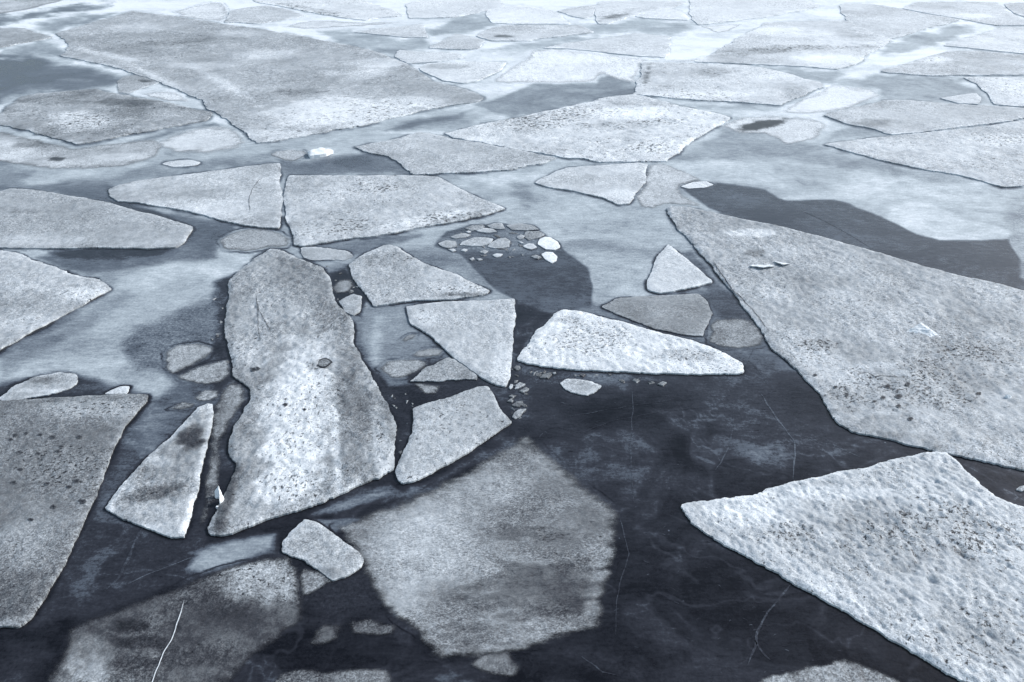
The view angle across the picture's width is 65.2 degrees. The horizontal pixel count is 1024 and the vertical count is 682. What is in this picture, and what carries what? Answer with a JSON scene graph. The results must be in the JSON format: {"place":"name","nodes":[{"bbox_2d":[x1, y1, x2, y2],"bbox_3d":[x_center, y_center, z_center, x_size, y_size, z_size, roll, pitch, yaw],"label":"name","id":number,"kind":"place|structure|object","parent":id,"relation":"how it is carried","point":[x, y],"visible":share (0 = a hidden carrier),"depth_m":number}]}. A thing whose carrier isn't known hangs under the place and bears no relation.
{"place":"outdoors","nodes":[
{"label":"outdoors","id":0,"kind":"place"},
{"bbox_2d":[0,0,1023,681],"bbox_3d":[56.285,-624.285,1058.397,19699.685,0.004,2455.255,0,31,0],"label":"water","id":1,"kind":"structure","parent":0,"point":[680,598],"depth_m":19.20},
{"bbox_2d":[0,28,51,47],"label":"ice floe","id":2,"kind":"object","parent":1,"relation":"on","point":[11,36],"visible":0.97,"depth_m":52.70},
{"bbox_2d":[0,0,59,12],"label":"ice floe","id":3,"kind":"object","parent":1,"relation":"on","point":[10,5],"visible":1,"depth_m":64.64},
{"bbox_2d":[0,372,77,400],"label":"ice fragment","id":4,"kind":"object","parent":1,"relation":"on","point":[44,385],"visible":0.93,"depth_m":17.68},
{"bbox_2d":[0,250,110,349],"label":"ice floe","id":5,"kind":"object","parent":1,"relation":"on","point":[35,295],"visible":0.98,"depth_m":21.42},
{"bbox_2d":[0,393,147,628],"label":"ice floe","id":6,"kind":"object","parent":1,"relation":"on","point":[55,454],"visible":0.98,"depth_m":15.00},
{"bbox_2d":[0,132,161,167],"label":"snow sheet","id":7,"kind":"object","parent":1,"relation":"on","point":[22,150],"visible":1,"depth_m":31.79},
{"bbox_2d":[0,188,192,248],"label":"ice floe","id":8,"kind":"object","parent":1,"relation":"on","point":[33,219],"visible":0.98,"depth_m":25.42},
{"bbox_2d":[0,89,211,144],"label":"ice floe","id":9,"kind":"object","parent":1,"relation":"on","point":[77,117],"visible":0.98,"depth_m":36.36},
{"bbox_2d":[105,386,129,394],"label":"ice fragment","id":10,"kind":"object","parent":1,"relation":"on","point":[122,390],"visible":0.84,"depth_m":17.55},
{"bbox_2d":[117,75,158,93],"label":"thin ice sheet","id":11,"kind":"object","parent":1,"relation":"on","point":[128,84],"visible":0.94,"depth_m":41.74},
{"bbox_2d":[105,403,213,537],"bbox_3d":[-6.474,2.398,15.459,1.670,0.206,3.937,0,31,0],"label":"ice floe","id":12,"kind":"object","parent":1,"relation":"on","point":[157,491],"visible":0.97,"depth_m":14.89},
{"bbox_2d":[147,92,184,99],"bbox_3d":[-17.032,-12.039,39.425,1.780,0.010,3.720,-26,40,-36],"label":"thin ice sheet","id":13,"kind":"object","parent":1,"relation":"on","point":[168,95],"visible":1,"depth_m":39.62},
{"bbox_2d":[50,559,299,681],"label":"ice floe","id":14,"kind":"object","parent":1,"relation":"on","point":[222,626],"visible":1,"depth_m":12.09},
{"bbox_2d":[163,160,199,166],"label":"ice fragment","id":15,"kind":"object","parent":1,"relation":"on","point":[182,163],"visible":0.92,"depth_m":30.72},
{"bbox_2d":[172,402,192,408],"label":"ice fragment","id":16,"kind":"object","parent":1,"relation":"on","point":[182,405],"visible":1,"depth_m":17.09},
{"bbox_2d":[166,344,210,372],"bbox_3d":[-7.731,0.341,18.818,1.240,0.010,1.434,21,37,31],"label":"ice fragment","id":17,"kind":"object","parent":1,"relation":"on","point":[180,357],"visible":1,"depth_m":18.82},
{"bbox_2d":[109,163,282,228],"bbox_3d":[-10.910,-4.796,27.440,5.931,0.197,6.544,-8,32,-13],"label":"ice floe","id":18,"kind":"object","parent":1,"relation":"on","point":[250,196],"visible":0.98,"depth_m":27.81},
{"bbox_2d":[159,127,242,151],"bbox_3d":[-12.857,-8.445,33.441,4.093,0.011,4.624,0,31,0],"label":"snow sheet","id":19,"kind":"object","parent":1,"relation":"on","point":[208,139],"visible":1,"depth_m":33.26},
{"bbox_2d":[177,3,226,19],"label":"ice floe","id":20,"kind":"object","parent":1,"relation":"on","point":[215,11],"visible":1,"depth_m":61.26},
{"bbox_2d":[180,360,228,382],"bbox_3d":[-7.005,0.687,18.244,1.313,0.010,1.213,0,31,0],"label":"ice fragment","id":21,"kind":"object","parent":1,"relation":"on","point":[205,374],"visible":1,"depth_m":18.16},
{"bbox_2d":[195,390,216,399],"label":"ice fragment","id":22,"kind":"object","parent":1,"relation":"on","point":[206,395],"visible":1,"depth_m":17.41},
{"bbox_2d":[219,494,223,503],"bbox_3d":[-5.256,2.881,14.482,0.038,0.244,0.152,5,31,9],"label":"ice block","id":23,"kind":"object","parent":1,"relation":"on","point":[221,498],"depth_m":14.44},
{"bbox_2d":[202,384,243,520],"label":"ice floe","id":24,"kind":"object","parent":1,"relation":"on","point":[229,402],"visible":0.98,"depth_m":16.55},
{"bbox_2d":[214,486,221,498],"bbox_3d":[-5.390,2.760,14.612,0.124,0.223,0.119,-3,31,-5],"label":"ice block","id":25,"kind":"object","parent":24,"relation":"on","point":[217,492],"depth_m":14.60},
{"bbox_2d":[221,229,287,249],"bbox_3d":[-7.894,-3.119,24.583,2.390,0.011,1.932,0,31,0],"label":"thin ice sheet","id":26,"kind":"object","parent":1,"relation":"on","point":[249,239],"visible":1,"depth_m":24.52},
{"bbox_2d":[225,6,304,23],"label":"ice floe","id":27,"kind":"object","parent":1,"relation":"on","point":[257,15],"visible":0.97,"depth_m":59.84},
{"bbox_2d":[55,11,483,143],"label":"ice floe","id":28,"kind":"object","parent":1,"relation":"on","point":[257,85],"visible":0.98,"depth_m":43.69},
{"bbox_2d":[272,150,305,159],"bbox_3d":[-8.862,-7.336,31.598,1.650,0.010,1.718,0,31,0],"label":"thin ice sheet","id":29,"kind":"object","parent":1,"relation":"on","point":[290,155],"visible":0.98,"depth_m":31.68},
{"bbox_2d":[208,249,396,536],"bbox_3d":[-5.059,0.185,19.123,3.591,0.224,12.021,-8,32,-13],"label":"ice floe","id":30,"kind":"object","parent":1,"relation":"on","point":[315,424],"visible":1,"depth_m":17.14},
{"bbox_2d":[300,570,329,593],"bbox_3d":[-3.261,3.844,12.987,0.636,0.007,0.661,-23,38,-33],"label":"ice fragment","id":31,"kind":"object","parent":1,"relation":"on","point":[311,581],"visible":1,"depth_m":12.94},
{"bbox_2d":[308,147,332,158],"bbox_3d":[-7.616,-7.439,31.720,1.025,0.320,0.762,-18,35,-27],"label":"ice block","id":32,"kind":"object","parent":1,"relation":"on","point":[319,152],"depth_m":31.48},
{"bbox_2d":[282,519,363,580],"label":"ice floe","id":33,"kind":"object","parent":1,"relation":"on","point":[327,553],"visible":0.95,"depth_m":13.46},
{"bbox_2d":[313,626,337,642],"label":"ice fragment","id":34,"kind":"object","parent":1,"relation":"on","point":[326,633],"visible":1,"depth_m":12.04},
{"bbox_2d":[301,247,352,260],"bbox_3d":[-5.515,-2.542,23.736,1.655,0.147,0.957,0,31,0],"label":"thin ice sheet","id":35,"kind":"object","parent":1,"relation":"on","point":[315,253],"visible":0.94,"depth_m":23.63},
{"bbox_2d":[254,0,402,20],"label":"ice floe","id":36,"kind":"object","parent":1,"relation":"on","point":[357,9],"visible":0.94,"depth_m":62.80},
{"bbox_2d":[275,669,389,681],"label":"ice fragment","id":37,"kind":"object","parent":1,"relation":"on","point":[375,675],"visible":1,"depth_m":11.42},
{"bbox_2d":[290,21,383,27],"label":"thin ice sheet","id":38,"kind":"object","parent":1,"relation":"on","point":[316,24],"visible":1,"depth_m":56.77},
{"bbox_2d":[333,280,352,291],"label":"ice fragment","id":39,"kind":"object","parent":1,"relation":"on","point":[345,285],"visible":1,"depth_m":21.87},
{"bbox_2d":[339,294,361,315],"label":"ice fragment","id":40,"kind":"object","parent":1,"relation":"on","point":[351,304],"visible":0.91,"depth_m":20.93},
{"bbox_2d":[352,620,393,633],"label":"ice fragment","id":41,"kind":"object","parent":1,"relation":"on","point":[368,626],"visible":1,"depth_m":12.15},
{"bbox_2d":[355,24,427,37],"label":"ice floe","id":42,"kind":"object","parent":1,"relation":"on","point":[413,31],"visible":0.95,"depth_m":54.25},
{"bbox_2d":[283,175,503,246],"bbox_3d":[-4.376,-4.984,27.739,6.981,0.210,6.561,-11,33,-17],"label":"ice floe","id":43,"kind":"object","parent":1,"relation":"on","point":[320,209],"visible":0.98,"depth_m":26.87},
{"bbox_2d":[381,360,424,376],"bbox_3d":[-2.520,0.616,18.361,1.256,0.008,0.976,0,31,0],"label":"ice fragment","id":44,"kind":"object","parent":1,"relation":"on","point":[399,368],"visible":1,"depth_m":18.38},
{"bbox_2d":[404,335,413,340],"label":"ice fragment","id":45,"kind":"object","parent":1,"relation":"on","point":[408,337],"visible":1,"depth_m":19.53},
{"bbox_2d":[349,244,488,306],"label":"ice floe","id":46,"kind":"object","parent":1,"relation":"on","point":[388,274],"visible":0.97,"depth_m":22.09},
{"bbox_2d":[416,384,436,392],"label":"ice fragment","id":47,"kind":"object","parent":1,"relation":"on","point":[427,388],"visible":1,"depth_m":17.64},
{"bbox_2d":[414,349,441,355],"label":"ice fragment","id":48,"kind":"object","parent":1,"relation":"on","point":[428,352],"visible":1,"depth_m":18.94},
{"bbox_2d":[395,50,463,63],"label":"ice floe","id":49,"kind":"object","parent":1,"relation":"on","point":[411,57],"visible":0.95,"depth_m":47.30},
{"bbox_2d":[410,357,476,381],"bbox_3d":[-1.528,0.696,18.334,1.493,0.161,1.002,0,31,0],"label":"ice fragment","id":50,"kind":"object","parent":1,"relation":"on","point":[448,368],"visible":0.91,"depth_m":18.15},
{"bbox_2d":[438,240,456,248],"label":"ice fragment","id":51,"kind":"object","parent":1,"relation":"on","point":[448,244],"visible":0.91,"depth_m":24.22},
{"bbox_2d":[395,386,511,483],"bbox_3d":[-1.391,1.821,16.428,3.262,0.196,1.941,-25,39,-35],"label":"ice floe","id":52,"kind":"object","parent":1,"relation":"on","point":[447,431],"visible":0.99,"depth_m":16.30},
{"bbox_2d":[405,0,504,18],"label":"ice floe","id":53,"kind":"object","parent":1,"relation":"on","point":[436,8],"visible":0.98,"depth_m":63.08},
{"bbox_2d":[355,132,555,174],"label":"ice floe","id":54,"kind":"object","parent":1,"relation":"on","point":[419,153],"visible":0.96,"depth_m":31.47},
{"bbox_2d":[429,34,484,49],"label":"ice floe","id":55,"kind":"object","parent":1,"relation":"on","point":[458,42],"visible":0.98,"depth_m":50.69},
{"bbox_2d":[406,298,515,386],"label":"ice floe","id":56,"kind":"object","parent":1,"relation":"on","point":[475,337],"visible":0.99,"depth_m":19.74},
{"bbox_2d":[451,233,470,238],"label":"ice fragment","id":57,"kind":"object","parent":1,"relation":"on","point":[462,235],"visible":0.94,"depth_m":24.75},
{"bbox_2d":[419,62,505,83],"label":"ice floe","id":58,"kind":"object","parent":1,"relation":"on","point":[461,72],"visible":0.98,"depth_m":44.18},
{"bbox_2d":[465,224,484,230],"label":"ice fragment","id":59,"kind":"object","parent":1,"relation":"on","point":[474,227],"visible":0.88,"depth_m":25.34},
{"bbox_2d":[460,237,492,245],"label":"ice fragment","id":60,"kind":"object","parent":1,"relation":"on","point":[479,241],"visible":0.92,"depth_m":24.40},
{"bbox_2d":[341,438,615,654],"bbox_3d":[-0.120,3.485,13.585,4.723,0.024,4.632,-22,37,-32],"label":"ice floe","id":61,"kind":"object","parent":1,"relation":"on","point":[508,549],"visible":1,"depth_m":13.42},
{"bbox_2d":[476,228,496,232],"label":"ice fragment","id":62,"kind":"object","parent":1,"relation":"on","point":[485,230],"visible":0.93,"depth_m":25.13},
{"bbox_2d":[473,652,516,674],"bbox_3d":[-0.283,4.677,11.606,0.948,0.006,0.552,0,31,0],"label":"ice fragment","id":63,"kind":"object","parent":1,"relation":"on","point":[501,663],"visible":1,"depth_m":11.59},
{"bbox_2d":[487,223,504,229],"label":"ice fragment","id":64,"kind":"object","parent":1,"relation":"on","point":[499,226],"visible":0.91,"depth_m":25.41},
{"bbox_2d":[488,238,509,248],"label":"ice fragment","id":65,"kind":"object","parent":1,"relation":"on","point":[501,243],"visible":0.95,"depth_m":24.27},
{"bbox_2d":[512,401,522,406],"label":"ice fragment","id":66,"kind":"object","parent":1,"relation":"on","point":[518,404],"visible":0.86,"depth_m":17.11},
{"bbox_2d":[512,409,525,418],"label":"ice fragment","id":67,"kind":"object","parent":1,"relation":"on","point":[517,413],"visible":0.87,"depth_m":16.81},
{"bbox_2d":[515,382,525,388],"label":"ice fragment","id":68,"kind":"object","parent":1,"relation":"on","point":[519,385],"visible":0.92,"depth_m":17.72},
{"bbox_2d":[507,223,537,230],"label":"ice fragment","id":69,"kind":"object","parent":1,"relation":"on","point":[522,227],"visible":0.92,"depth_m":25.34},
{"bbox_2d":[519,387,528,392],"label":"ice fragment","id":70,"kind":"object","parent":1,"relation":"on","point":[525,389],"visible":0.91,"depth_m":17.56},
{"bbox_2d":[486,5,569,23],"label":"ice floe","id":71,"kind":"object","parent":1,"relation":"on","point":[518,14],"visible":0.98,"depth_m":59.79},
{"bbox_2d":[523,243,536,249],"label":"ice fragment","id":72,"kind":"object","parent":1,"relation":"on","point":[530,246],"visible":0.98,"depth_m":24.09},
{"bbox_2d":[476,25,592,40],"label":"ice floe","id":73,"kind":"object","parent":1,"relation":"on","point":[516,32],"visible":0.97,"depth_m":53.92},
{"bbox_2d":[524,231,544,240],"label":"ice fragment","id":74,"kind":"object","parent":1,"relation":"on","point":[530,235],"visible":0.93,"depth_m":24.84},
{"bbox_2d":[540,373,551,378],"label":"ice fragment","id":75,"kind":"object","parent":1,"relation":"on","point":[546,376],"visible":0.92,"depth_m":18.06},
{"bbox_2d":[538,237,559,249],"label":"ice fragment","id":76,"kind":"object","parent":1,"relation":"on","point":[548,243],"visible":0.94,"depth_m":24.28},
{"bbox_2d":[541,252,556,262],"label":"ice fragment","id":77,"kind":"object","parent":1,"relation":"on","point":[550,257],"visible":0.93,"depth_m":23.47},
{"bbox_2d":[558,5,595,18],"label":"ice floe","id":78,"kind":"object","parent":1,"relation":"on","point":[583,12],"visible":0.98,"depth_m":61.37},
{"bbox_2d":[560,379,600,395],"bbox_3d":[1.497,1.054,17.742,0.869,0.157,0.584,14,34,21],"label":"ice fragment","id":79,"kind":"object","parent":1,"relation":"on","point":[581,387],"visible":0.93,"depth_m":17.68},
{"bbox_2d":[445,94,729,162],"bbox_3d":[4.136,-9.113,34.583,11.322,0.239,8.695,-25,39,-35],"label":"ice floe","id":80,"kind":"object","parent":1,"relation":"on","point":[630,128],"visible":0.98,"depth_m":34.34},
{"bbox_2d":[535,163,647,204],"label":"ice floe","id":81,"kind":"object","parent":1,"relation":"on","point":[619,184],"visible":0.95,"depth_m":28.99},
{"bbox_2d":[496,49,692,81],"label":"ice floe","id":82,"kind":"object","parent":1,"relation":"on","point":[551,65],"visible":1,"depth_m":44.99},
{"bbox_2d":[544,33,670,57],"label":"ice floe","id":83,"kind":"object","parent":1,"relation":"on","point":[642,45],"visible":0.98,"depth_m":50.13},
{"bbox_2d":[517,309,743,374],"bbox_3d":[2.921,0.270,18.985,5.036,0.221,2.843,11,33,18],"label":"ice floe","id":84,"kind":"object","parent":1,"relation":"on","point":[575,340],"visible":1,"depth_m":18.92},
{"bbox_2d":[594,1,687,23],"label":"ice floe","id":85,"kind":"object","parent":1,"relation":"on","point":[607,12],"visible":0.97,"depth_m":62.69},
{"bbox_2d":[602,293,712,335],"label":"ice floe","id":86,"kind":"object","parent":1,"relation":"on","point":[687,314],"visible":0.98,"depth_m":20.63},
{"bbox_2d":[636,8,688,19],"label":"ice floe","id":87,"kind":"object","parent":1,"relation":"on","point":[669,14],"visible":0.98,"depth_m":59.84},
{"bbox_2d":[637,164,697,207],"bbox_3d":[5.689,-5.622,28.748,2.559,0.013,5.152,5,31,8],"label":"thin ice sheet","id":88,"kind":"object","parent":1,"relation":"on","point":[663,181],"visible":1,"depth_m":28.57},
{"bbox_2d":[647,244,711,293],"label":"ice floe","id":89,"kind":"object","parent":1,"relation":"on","point":[673,270],"visible":0.96,"depth_m":22.41},
{"bbox_2d":[681,181,712,188],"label":"ice fragment","id":90,"kind":"object","parent":1,"relation":"on","point":[699,184],"visible":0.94,"depth_m":28.65},
{"bbox_2d":[702,25,737,31],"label":"thin ice sheet","id":91,"kind":"object","parent":1,"relation":"on","point":[719,28],"visible":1,"depth_m":55.75},
{"bbox_2d":[633,62,822,105],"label":"ice floe","id":92,"kind":"object","parent":1,"relation":"on","point":[727,83],"visible":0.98,"depth_m":41.56},
{"bbox_2d":[710,319,762,347],"bbox_3d":[5.480,-0.210,19.742,1.587,0.010,1.708,0,31,0],"label":"ice fragment","id":93,"kind":"object","parent":1,"relation":"on","point":[738,333],"visible":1,"depth_m":19.68},
{"bbox_2d":[689,0,818,24],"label":"ice floe","id":94,"kind":"object","parent":1,"relation":"on","point":[704,12],"visible":0.94,"depth_m":62.32},
{"bbox_2d":[725,116,824,143],"bbox_3d":[11.726,-9.413,35.058,4.348,0.012,4.893,26,40,36],"label":"snow sheet","id":95,"kind":"object","parent":1,"relation":"on","point":[788,130],"visible":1,"depth_m":34.89},
{"bbox_2d":[695,20,891,69],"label":"ice floe","id":96,"kind":"object","parent":1,"relation":"on","point":[835,44],"visible":0.94,"depth_m":49.99},
{"bbox_2d":[762,661,897,681],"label":"ice floe","id":97,"kind":"object","parent":1,"relation":"on","point":[841,671],"visible":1,"depth_m":11.43},
{"bbox_2d":[786,85,876,112],"bbox_3d":[15.559,-11.609,38.711,3.261,0.013,8.139,23,38,33],"label":"snow sheet","id":98,"kind":"object","parent":1,"relation":"on","point":[833,97],"visible":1,"depth_m":38.96},
{"bbox_2d":[666,206,1023,470],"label":"ice floe","id":99,"kind":"object","parent":1,"relation":"on","point":[834,321],"visible":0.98,"depth_m":19.66},
{"bbox_2d":[750,264,773,267],"bbox_3d":[7.130,-2.161,22.862,0.712,0.126,0.517,0,31,0],"label":"ice block","id":100,"kind":"object","parent":99,"relation":"on","point":[763,266],"depth_m":22.77},
{"bbox_2d":[906,323,939,336],"bbox_3d":[10.080,-0.213,19.591,0.774,0.178,0.616,-16,35,-25],"label":"ice block","id":101,"kind":"object","parent":99,"relation":"on","point":[923,329],"depth_m":19.64},
{"bbox_2d":[681,451,1023,681],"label":"ice floe","id":102,"kind":"object","parent":1,"relation":"on","point":[920,555],"visible":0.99,"depth_m":13.46},
{"bbox_2d":[840,4,959,38],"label":"ice floe","id":103,"kind":"object","parent":1,"relation":"on","point":[889,22],"visible":0.92,"depth_m":58.30},
{"bbox_2d":[825,120,1023,187],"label":"ice floe","id":104,"kind":"object","parent":1,"relation":"on","point":[992,154],"visible":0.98,"depth_m":31.92},
{"bbox_2d":[825,100,1023,134],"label":"ice floe","id":105,"kind":"object","parent":1,"relation":"on","point":[893,117],"visible":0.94,"depth_m":36.34},
{"bbox_2d":[881,51,1023,75],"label":"ice floe","id":106,"kind":"object","parent":1,"relation":"on","point":[968,63],"visible":0.98,"depth_m":45.24},
{"bbox_2d":[941,93,980,104],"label":"ice floe","id":107,"kind":"object","parent":1,"relation":"on","point":[973,98],"visible":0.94,"depth_m":38.95},
{"bbox_2d":[903,2,1023,25],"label":"ice floe","id":108,"kind":"object","parent":1,"relation":"on","point":[992,13],"visible":0.95,"depth_m":61.34},
{"bbox_2d":[944,27,1023,53],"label":"ice floe","id":109,"kind":"object","parent":1,"relation":"on","point":[1006,39],"visible":0.92,"depth_m":51.19},
{"bbox_2d":[964,77,1023,106],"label":"ice floe","id":110,"kind":"object","parent":1,"relation":"on","point":[1004,91],"visible":0.97,"depth_m":40.59},
{"bbox_2d":[1005,3,1023,16],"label":"ice floe","id":111,"kind":"object","parent":1,"relation":"on","point":[1016,8],"visible":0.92,"depth_m":63.02},
{"bbox_2d":[1016,486,1023,491],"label":"ice fragment","id":112,"kind":"object","parent":1,"relation":"on","point":[1020,488],"visible":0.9,"depth_m":14.81}
]}

